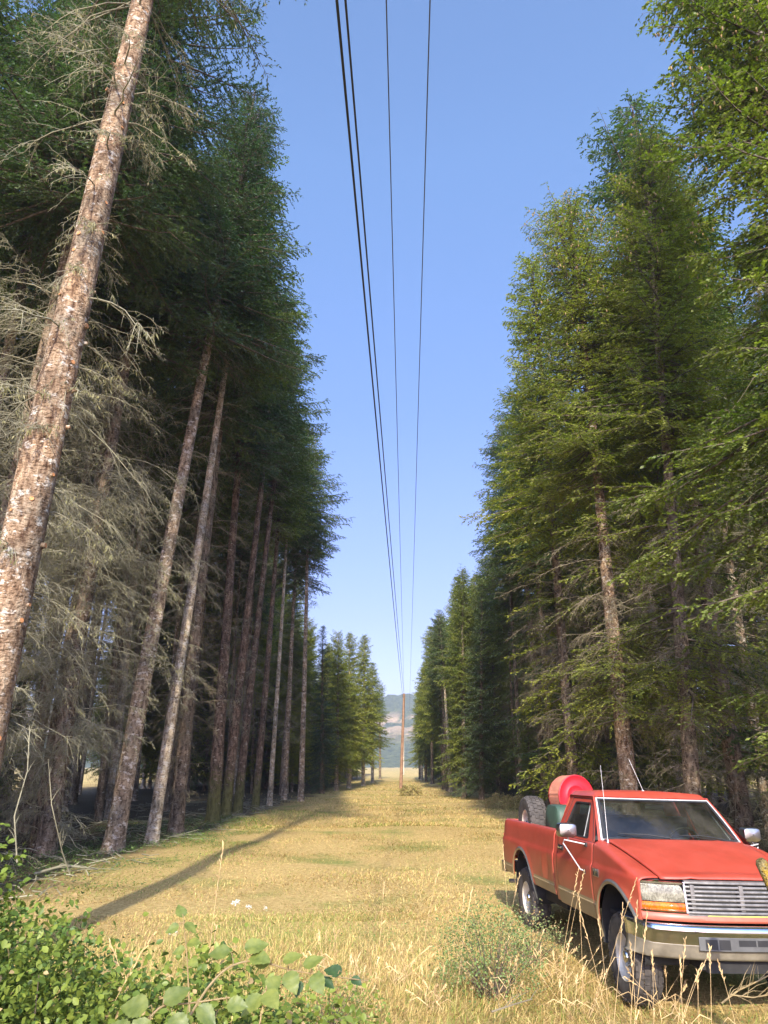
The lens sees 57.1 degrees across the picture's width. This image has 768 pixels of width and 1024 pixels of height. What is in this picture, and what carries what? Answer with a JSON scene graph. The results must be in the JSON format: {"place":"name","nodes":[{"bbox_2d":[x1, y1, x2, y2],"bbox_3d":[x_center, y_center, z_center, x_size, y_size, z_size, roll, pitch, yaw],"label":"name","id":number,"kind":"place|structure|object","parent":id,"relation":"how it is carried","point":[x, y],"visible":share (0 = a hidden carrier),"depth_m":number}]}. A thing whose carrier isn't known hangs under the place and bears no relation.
{"place":"outdoors","nodes":[
{"label":"outdoors","id":0,"kind":"place"},
{"bbox_2d":[111,985,247,1023],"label":"bramble cane","id":1,"kind":"object","parent":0,"point":[136,1007],"visible":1,"depth_m":1.52},
{"bbox_2d":[241,975,280,1023],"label":"bramble cane","id":2,"kind":"object","parent":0,"point":[268,998],"visible":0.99,"depth_m":1.63},
{"bbox_2d":[189,937,368,1015],"bbox_3d":[-0.280,1.186,1.699,0.482,0.277,0.206,0,-20,0],"label":"bramble cane","id":3,"kind":"object","parent":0,"point":[260,959],"visible":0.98,"depth_m":1.74},
{"bbox_2d":[12,693,750,767],"bbox_3d":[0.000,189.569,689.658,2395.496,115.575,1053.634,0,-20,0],"label":"hills","id":4,"kind":"structure","parent":0,"point":[393,704],"depth_m":825.14},
{"bbox_2d":[0,767,767,1023],"bbox_3d":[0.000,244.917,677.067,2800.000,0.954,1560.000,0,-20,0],"label":"ground","id":5,"kind":"structure","parent":0,"point":[86,801],"depth_m":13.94},
{"bbox_2d":[0,85,41,400],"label":"conifer tree","id":6,"kind":"object","parent":5,"relation":"on","point":[5,291],"visible":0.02,"depth_m":26.39},
{"bbox_2d":[0,219,42,503],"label":"conifer tree","id":7,"kind":"object","parent":5,"relation":"on","point":[2,340],"visible":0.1,"depth_m":30.00},
{"bbox_2d":[0,329,45,830],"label":"conifer tree","id":8,"kind":"object","parent":5,"relation":"on","point":[12,709],"visible":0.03,"depth_m":27.75},
{"bbox_2d":[0,0,45,225],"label":"conifer tree","id":9,"kind":"object","parent":5,"relation":"on","point":[3,31],"visible":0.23,"depth_m":20.11},
{"bbox_2d":[0,823,82,1023],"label":"bramble","id":10,"kind":"object","parent":5,"relation":"on","point":[7,919],"visible":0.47,"depth_m":3.55},
{"bbox_2d":[0,458,82,811],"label":"conifer tree","id":11,"kind":"object","parent":5,"relation":"on","point":[19,722],"visible":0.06,"depth_m":36.55},
{"bbox_2d":[0,0,140,563],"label":"conifer tree","id":12,"kind":"object","parent":5,"relation":"on","point":[3,271],"visible":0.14,"depth_m":21.89},
{"bbox_2d":[24,330,139,720],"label":"conifer tree","id":13,"kind":"object","parent":5,"relation":"on","point":[76,479],"visible":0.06,"depth_m":35.00},
{"bbox_2d":[0,886,171,1023],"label":"bramble","id":14,"kind":"object","parent":5,"relation":"on","point":[54,981],"visible":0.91,"depth_m":3.19},
{"bbox_2d":[0,881,171,1022],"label":"bramble","id":15,"kind":"object","parent":5,"relation":"on","point":[88,941],"visible":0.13,"depth_m":4.74},
{"bbox_2d":[1,286,185,833],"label":"conifer tree","id":16,"kind":"object","parent":5,"relation":"on","point":[38,742],"visible":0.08,"depth_m":25.50},
{"bbox_2d":[0,0,205,875],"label":"conifer tree","id":17,"kind":"object","parent":5,"relation":"on","point":[53,298],"visible":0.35,"depth_m":17.20},
{"bbox_2d":[56,407,161,811],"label":"conifer tree","id":18,"kind":"object","parent":5,"relation":"on","point":[67,787],"visible":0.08,"depth_m":38.23},
{"bbox_2d":[69,520,154,804],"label":"conifer tree","id":19,"kind":"object","parent":5,"relation":"on","point":[75,783],"visible":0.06,"depth_m":43.63},
{"bbox_2d":[0,128,228,854],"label":"conifer tree","id":20,"kind":"object","parent":5,"relation":"on","point":[160,361],"visible":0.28,"depth_m":21.73},
{"bbox_2d":[84,593,152,773],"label":"conifer tree","id":21,"kind":"object","parent":5,"relation":"on","point":[98,720],"visible":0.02,"depth_m":60.63},
{"bbox_2d":[0,75,256,857],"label":"conifer tree","id":22,"kind":"object","parent":5,"relation":"on","point":[47,839],"visible":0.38,"depth_m":20.43},
{"bbox_2d":[68,359,207,820],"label":"conifer tree","id":23,"kind":"object","parent":5,"relation":"on","point":[100,800],"visible":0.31,"depth_m":33.28},
{"bbox_2d":[0,0,277,773],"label":"conifer tree","id":24,"kind":"object","parent":5,"relation":"on","point":[130,195],"visible":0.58,"depth_m":18.21},
{"bbox_2d":[93,379,193,809],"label":"conifer tree","id":25,"kind":"object","parent":5,"relation":"on","point":[121,640],"visible":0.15,"depth_m":42.35},
{"bbox_2d":[103,378,185,774],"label":"conifer tree","id":26,"kind":"object","parent":5,"relation":"on","point":[138,648],"visible":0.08,"depth_m":44.62},
{"bbox_2d":[87,342,206,820],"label":"conifer tree","id":27,"kind":"object","parent":5,"relation":"on","point":[111,784],"visible":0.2,"depth_m":31.98},
{"bbox_2d":[0,0,306,760],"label":"spruce tree","id":28,"kind":"object","parent":5,"relation":"on","point":[23,545],"visible":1,"depth_m":9.87},
{"bbox_2d":[127,474,214,800],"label":"conifer tree","id":29,"kind":"object","parent":5,"relation":"on","point":[137,776],"visible":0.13,"depth_m":49.60},
{"bbox_2d":[142,573,208,761],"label":"conifer tree","id":30,"kind":"object","parent":5,"relation":"on","point":[158,726],"visible":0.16,"depth_m":63.46},
{"bbox_2d":[151,506,217,736],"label":"conifer tree","id":31,"kind":"object","parent":5,"relation":"on","point":[175,646],"visible":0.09,"depth_m":52.63},
{"bbox_2d":[161,555,225,791],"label":"conifer tree","id":32,"kind":"object","parent":5,"relation":"on","point":[205,695],"visible":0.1,"depth_m":61.34},
{"bbox_2d":[57,922,337,1023],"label":"bramble","id":33,"kind":"object","parent":5,"relation":"on","point":[233,988],"visible":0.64,"depth_m":3.17},
{"bbox_2d":[165,905,200,1011],"bbox_3d":[-0.742,1.643,2.602,0.142,0.337,0.064,0,-20,0],"label":"bramble cane","id":34,"kind":"object","parent":33,"relation":"attached to","point":[180,911],"visible":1,"depth_m":2.62},
{"bbox_2d":[141,385,259,811],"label":"conifer tree","id":35,"kind":"object","parent":5,"relation":"on","point":[226,516],"visible":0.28,"depth_m":39.99},
{"bbox_2d":[156,386,246,806],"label":"conifer tree","id":36,"kind":"object","parent":5,"relation":"on","point":[193,485],"visible":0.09,"depth_m":40.28},
{"bbox_2d":[95,77,322,853],"bbox_3d":[-6.335,-3.942,23.214,8.603,28.551,8.315,4,-20,1],"label":"spruce tree","id":37,"kind":"object","parent":5,"relation":"on","point":[253,132],"visible":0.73,"depth_m":24.13},
{"bbox_2d":[177,538,243,797],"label":"conifer tree","id":38,"kind":"object","parent":5,"relation":"on","point":[210,576],"visible":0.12,"depth_m":54.89},
{"bbox_2d":[162,469,259,785],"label":"conifer tree","id":39,"kind":"object","parent":5,"relation":"on","point":[217,539],"visible":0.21,"depth_m":45.34},
{"bbox_2d":[120,218,306,835],"bbox_3d":[-7.337,-1.719,28.528,7.918,27.824,6.872,1,-20,0],"label":"conifer tree","id":40,"kind":"object","parent":5,"relation":"on","point":[176,821],"visible":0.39,"depth_m":27.72},
{"bbox_2d":[189,563,240,790],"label":"conifer tree","id":41,"kind":"object","parent":5,"relation":"on","point":[202,777],"visible":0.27,"depth_m":62.38},
{"bbox_2d":[180,485,259,784],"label":"conifer tree","id":42,"kind":"object","parent":5,"relation":"on","point":[213,653],"visible":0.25,"depth_m":48.06},
{"bbox_2d":[142,139,312,842],"bbox_3d":[-6.160,-3.032,25.552,6.546,28.257,7.300,3,-20,1],"label":"conifer tree","id":43,"kind":"object","parent":5,"relation":"on","point":[153,830],"visible":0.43,"depth_m":25.36},
{"bbox_2d":[204,475,272,776],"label":"conifer tree","id":44,"kind":"object","parent":5,"relation":"on","point":[241,555],"visible":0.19,"depth_m":53.27},
{"bbox_2d":[173,274,304,823],"bbox_3d":[-7.187,-0.456,32.499,7.077,28.089,7.920,0,-20,0],"label":"conifer tree","id":45,"kind":"object","parent":5,"relation":"on","point":[213,810],"visible":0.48,"depth_m":31.84},
{"bbox_2d":[201,568,285,793],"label":"conifer tree","id":46,"kind":"object","parent":5,"relation":"on","point":[261,664],"visible":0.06,"depth_m":61.53},
{"bbox_2d":[211,517,277,796],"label":"conifer tree","id":47,"kind":"object","parent":5,"relation":"on","point":[234,597],"visible":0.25,"depth_m":55.44},
{"bbox_2d":[213,541,284,794],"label":"conifer tree","id":48,"kind":"object","parent":5,"relation":"on","point":[241,611],"visible":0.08,"depth_m":59.22},
{"bbox_2d":[227,558,281,793],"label":"conifer tree","id":49,"kind":"object","parent":5,"relation":"on","point":[252,757],"visible":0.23,"depth_m":63.01},
{"bbox_2d":[235,544,292,762],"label":"conifer tree","id":50,"kind":"object","parent":5,"relation":"on","point":[278,600],"visible":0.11,"depth_m":69.59},
{"bbox_2d":[202,285,326,818],"bbox_3d":[-6.836,0.704,35.130,6.604,27.528,5.994,2,-20,1],"label":"conifer tree","id":51,"kind":"object","parent":5,"relation":"on","point":[227,793],"visible":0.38,"depth_m":34.17},
{"bbox_2d":[247,560,297,788],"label":"conifer tree","id":52,"kind":"object","parent":5,"relation":"on","point":[265,777],"visible":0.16,"depth_m":68.72},
{"bbox_2d":[219,339,330,813],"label":"conifer tree","id":53,"kind":"object","parent":5,"relation":"on","point":[282,487],"visible":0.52,"depth_m":39.81},
{"bbox_2d":[228,394,329,808],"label":"conifer tree","id":54,"kind":"object","parent":5,"relation":"on","point":[291,527],"visible":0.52,"depth_m":42.58},
{"bbox_2d":[240,461,335,799],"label":"conifer tree","id":55,"kind":"object","parent":5,"relation":"on","point":[294,584],"visible":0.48,"depth_m":51.07},
{"bbox_2d":[267,617,314,793],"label":"conifer tree","id":56,"kind":"object","parent":5,"relation":"on","point":[293,755],"visible":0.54,"depth_m":60.12},
{"bbox_2d":[266,636,316,792],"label":"conifer tree","id":57,"kind":"object","parent":5,"relation":"on","point":[292,784],"visible":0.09,"depth_m":62.62},
{"bbox_2d":[269,593,315,795],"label":"conifer tree","id":58,"kind":"object","parent":5,"relation":"on","point":[295,655],"visible":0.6,"depth_m":57.61},
{"bbox_2d":[258,416,333,805],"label":"conifer tree","id":59,"kind":"object","parent":5,"relation":"on","point":[273,747],"visible":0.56,"depth_m":46.25},
{"bbox_2d":[261,434,355,801],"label":"conifer tree","id":60,"kind":"object","parent":5,"relation":"on","point":[311,555],"visible":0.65,"depth_m":50.29},
{"bbox_2d":[289,616,327,783],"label":"conifer tree","id":61,"kind":"object","parent":5,"relation":"on","point":[312,643],"visible":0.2,"depth_m":67.23},
{"bbox_2d":[296,626,341,793],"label":"conifer tree","id":62,"kind":"object","parent":5,"relation":"on","point":[322,755],"visible":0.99,"depth_m":59.07},
{"bbox_2d":[253,979,404,1023],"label":"bramble","id":63,"kind":"object","parent":5,"relation":"on","point":[341,1019],"visible":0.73,"depth_m":3.41},
{"bbox_2d":[280,959,397,1023],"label":"weed bush","id":64,"kind":"object","parent":5,"relation":"on","point":[339,994],"visible":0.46,"depth_m":6.20},
{"bbox_2d":[318,630,360,790],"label":"conifer tree","id":65,"kind":"object","parent":5,"relation":"on","point":[341,752],"visible":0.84,"depth_m":67.38},
{"bbox_2d":[328,632,370,787],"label":"conifer tree","id":66,"kind":"object","parent":5,"relation":"on","point":[352,703],"visible":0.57,"depth_m":73.25},
{"bbox_2d":[350,634,383,785],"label":"conifer tree","id":67,"kind":"object","parent":5,"relation":"on","point":[363,665],"visible":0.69,"depth_m":82.79},
{"bbox_2d":[362,662,394,782],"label":"conifer tree","id":68,"kind":"object","parent":5,"relation":"on","point":[379,744],"visible":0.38,"depth_m":94.82},
{"bbox_2d":[0,803,767,1023],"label":"weeds","id":69,"kind":"object","parent":5,"relation":"on","point":[122,851],"visible":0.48,"depth_m":18.19},
{"bbox_2d":[0,797,767,906],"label":"twig litter","id":70,"kind":"object","parent":5,"relation":"on","point":[127,836],"visible":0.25,"depth_m":22.59},
{"bbox_2d":[399,693,404,788],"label":"utility pole","id":71,"kind":"object","parent":5,"relation":"on","point":[402,751],"visible":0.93,"depth_m":71.12},
{"bbox_2d":[335,0,402,694],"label":"power line","id":72,"kind":"object","parent":71,"relation":"attached to","point":[344,85],"visible":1,"depth_m":8.08},
{"bbox_2d":[344,0,403,689],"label":"power line","id":73,"kind":"object","parent":71,"relation":"attached to","point":[349,47],"visible":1,"depth_m":8.06},
{"bbox_2d":[403,661,437,781],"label":"conifer tree","id":74,"kind":"object","parent":5,"relation":"on","point":[425,760],"visible":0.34,"depth_m":100.27},
{"bbox_2d":[411,626,438,783],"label":"conifer tree","id":75,"kind":"object","parent":5,"relation":"on","point":[423,714],"visible":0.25,"depth_m":88.95},
{"bbox_2d":[421,619,452,790],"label":"conifer tree","id":76,"kind":"object","parent":5,"relation":"on","point":[443,733],"visible":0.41,"depth_m":66.03},
{"bbox_2d":[420,631,458,789],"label":"conifer tree","id":77,"kind":"object","parent":5,"relation":"on","point":[434,699],"visible":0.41,"depth_m":71.03},
{"bbox_2d":[422,609,460,791],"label":"conifer tree","id":78,"kind":"object","parent":5,"relation":"on","point":[439,622],"visible":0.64,"depth_m":63.25},
{"bbox_2d":[437,575,469,727],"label":"conifer tree","id":79,"kind":"object","parent":5,"relation":"on","point":[451,611],"visible":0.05,"depth_m":76.39},
{"bbox_2d":[432,563,500,797],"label":"conifer tree","id":80,"kind":"object","parent":5,"relation":"on","point":[461,642],"visible":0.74,"depth_m":53.52},
{"bbox_2d":[449,573,511,799],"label":"conifer tree","id":81,"kind":"object","parent":5,"relation":"on","point":[480,744],"visible":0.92,"depth_m":48.70},
{"bbox_2d":[417,877,559,1013],"bbox_3d":[1.071,4.372,7.267,1.447,1.121,1.236,0,-20,0],"label":"weed bush","id":82,"kind":"object","parent":5,"relation":"on","point":[497,959],"visible":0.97,"depth_m":7.17},
{"bbox_2d":[464,554,516,796],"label":"conifer tree","id":83,"kind":"object","parent":5,"relation":"on","point":[496,669],"visible":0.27,"depth_m":54.66},
{"bbox_2d":[470,555,514,795],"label":"conifer tree","id":84,"kind":"object","parent":5,"relation":"on","point":[497,783],"visible":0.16,"depth_m":57.48},
{"bbox_2d":[468,516,535,799],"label":"conifer tree","id":85,"kind":"object","parent":5,"relation":"on","point":[501,634],"visible":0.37,"depth_m":48.73},
{"bbox_2d":[467,423,539,797],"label":"conifer tree","id":86,"kind":"object","parent":5,"relation":"on","point":[491,450],"visible":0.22,"depth_m":48.52},
{"bbox_2d":[464,386,565,805],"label":"conifer tree","id":87,"kind":"object","parent":5,"relation":"on","point":[502,575],"visible":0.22,"depth_m":43.92},
{"bbox_2d":[489,579,543,795],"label":"conifer tree","id":88,"kind":"object","parent":5,"relation":"on","point":[520,660],"visible":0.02,"depth_m":52.42},
{"bbox_2d":[513,663,548,798],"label":"conifer tree","id":89,"kind":"object","parent":5,"relation":"on","point":[526,739],"visible":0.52,"depth_m":38.35},
{"bbox_2d":[487,898,579,971],"bbox_3d":[1.763,5.003,8.436,1.092,0.716,1.049,0,-20,0],"label":"weed bush","id":90,"kind":"object","parent":5,"relation":"on","point":[545,937],"visible":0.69,"depth_m":8.36},
{"bbox_2d":[471,370,599,794],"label":"conifer tree","id":91,"kind":"object","parent":5,"relation":"on","point":[529,570],"visible":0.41,"depth_m":38.47},
{"bbox_2d":[458,252,637,808],"bbox_3d":[5.603,-0.017,26.157,5.866,22.906,5.085,0,-20,0],"label":"conifer tree","id":92,"kind":"object","parent":5,"relation":"on","point":[570,756],"visible":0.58,"depth_m":25.54},
{"bbox_2d":[508,461,607,786],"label":"conifer tree","id":93,"kind":"object","parent":5,"relation":"on","point":[552,605],"visible":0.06,"depth_m":44.69},
{"bbox_2d":[525,402,632,789],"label":"conifer tree","id":94,"kind":"object","parent":5,"relation":"on","point":[598,738],"visible":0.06,"depth_m":40.70},
{"bbox_2d":[549,615,612,789],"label":"conifer tree","id":95,"kind":"object","parent":5,"relation":"on","point":[572,631],"visible":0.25,"depth_m":32.49},
{"bbox_2d":[540,411,652,789],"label":"conifer tree","id":96,"kind":"object","parent":5,"relation":"on","point":[606,741],"visible":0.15,"depth_m":38.06},
{"bbox_2d":[557,868,636,1023],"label":"grass stalks","id":97,"kind":"object","parent":5,"relation":"on","point":[589,945],"depth_m":6.68},
{"bbox_2d":[510,181,719,790],"bbox_3d":[6.417,-0.913,20.880,5.408,20.874,5.954,0,-20,0],"label":"spruce tree","id":98,"kind":"object","parent":5,"relation":"on","point":[576,290],"visible":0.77,"depth_m":20.66},
{"bbox_2d":[600,592,660,790],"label":"conifer tree","id":99,"kind":"object","parent":5,"relation":"on","point":[639,752],"visible":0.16,"depth_m":26.57},
{"bbox_2d":[502,760,767,1006],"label":"pickup truck","id":100,"kind":"object","parent":5,"relation":"on","point":[687,861],"visible":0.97,"depth_m":7.44},
{"bbox_2d":[518,796,545,825],"bbox_3d":[2.260,4.740,10.706,0.270,0.810,0.810,3,-21,-3],"label":"spare wheel","id":101,"kind":"object","parent":100,"relation":"in","point":[532,809],"visible":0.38,"depth_m":10.55},
{"bbox_2d":[545,804,566,827],"bbox_3d":[2.704,4.414,9.662,0.840,0.802,0.614,3,-21,-5],"label":"water tank","id":102,"kind":"object","parent":100,"relation":"in","point":[554,815],"visible":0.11,"depth_m":9.61},
{"bbox_2d":[548,775,592,803],"bbox_3d":[2.747,4.447,10.262,0.584,1.170,0.423,5,-22,-17],"label":"hose reel","id":103,"kind":"object","parent":100,"relation":"in","point":[562,789],"visible":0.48,"depth_m":10.28},
{"bbox_2d":[614,899,684,1023],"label":"grass stalks","id":104,"kind":"object","parent":5,"relation":"on","point":[652,954],"depth_m":5.77},
{"bbox_2d":[588,448,723,810],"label":"conifer tree","id":105,"kind":"object","parent":5,"relation":"on","point":[670,617],"visible":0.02,"depth_m":37.40},
{"bbox_2d":[633,622,682,791],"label":"conifer tree","id":106,"kind":"object","parent":5,"relation":"on","point":[664,778],"visible":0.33,"depth_m":21.63},
{"bbox_2d":[556,109,767,842],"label":"conifer tree","id":107,"kind":"object","parent":5,"relation":"on","point":[649,266],"visible":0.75,"depth_m":19.24},
{"bbox_2d":[568,259,758,810],"bbox_3d":[9.856,-0.142,26.327,5.691,23.002,5.781,0,-20,0],"label":"conifer tree","id":108,"kind":"object","parent":5,"relation":"on","point":[676,744],"visible":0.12,"depth_m":24.92},
{"bbox_2d":[571,88,767,849],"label":"conifer tree","id":109,"kind":"object","parent":5,"relation":"on","point":[742,810],"visible":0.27,"depth_m":21.51},
{"bbox_2d":[603,0,767,773],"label":"spruce tree","id":110,"kind":"object","parent":5,"relation":"on","point":[737,89],"visible":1,"depth_m":13.91},
{"bbox_2d":[644,472,759,816],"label":"conifer tree","id":111,"kind":"object","parent":5,"relation":"on","point":[722,759],"visible":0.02,"depth_m":32.74},
{"bbox_2d":[670,936,734,1023],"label":"grass stalks","id":112,"kind":"object","parent":5,"relation":"on","point":[696,980],"depth_m":5.70},
{"bbox_2d":[656,199,767,844],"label":"conifer tree","id":113,"kind":"object","parent":5,"relation":"on","point":[763,801],"visible":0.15,"depth_m":23.65},
{"bbox_2d":[693,321,767,799],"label":"conifer tree","id":114,"kind":"object","parent":5,"relation":"on","point":[751,641],"depth_m":28.98},
{"bbox_2d":[703,277,767,799],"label":"conifer tree","id":115,"kind":"object","parent":5,"relation":"on","point":[760,581],"visible":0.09,"depth_m":27.09},
{"bbox_2d":[726,213,767,574],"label":"conifer tree","id":116,"kind":"object","parent":5,"relation":"on","point":[751,297],"visible":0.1,"depth_m":28.35},
{"bbox_2d":[0,0,767,703],"label":"sky","id":117,"kind":"structure","parent":0,"point":[513,85]},
{"bbox_2d":[386,0,403,678],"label":"power line","id":118,"kind":"object","parent":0,"point":[392,253],"visible":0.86,"depth_m":8.08},
{"bbox_2d":[408,0,430,730],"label":"power line","id":119,"kind":"object","parent":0,"point":[422,256],"visible":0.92,"depth_m":8.11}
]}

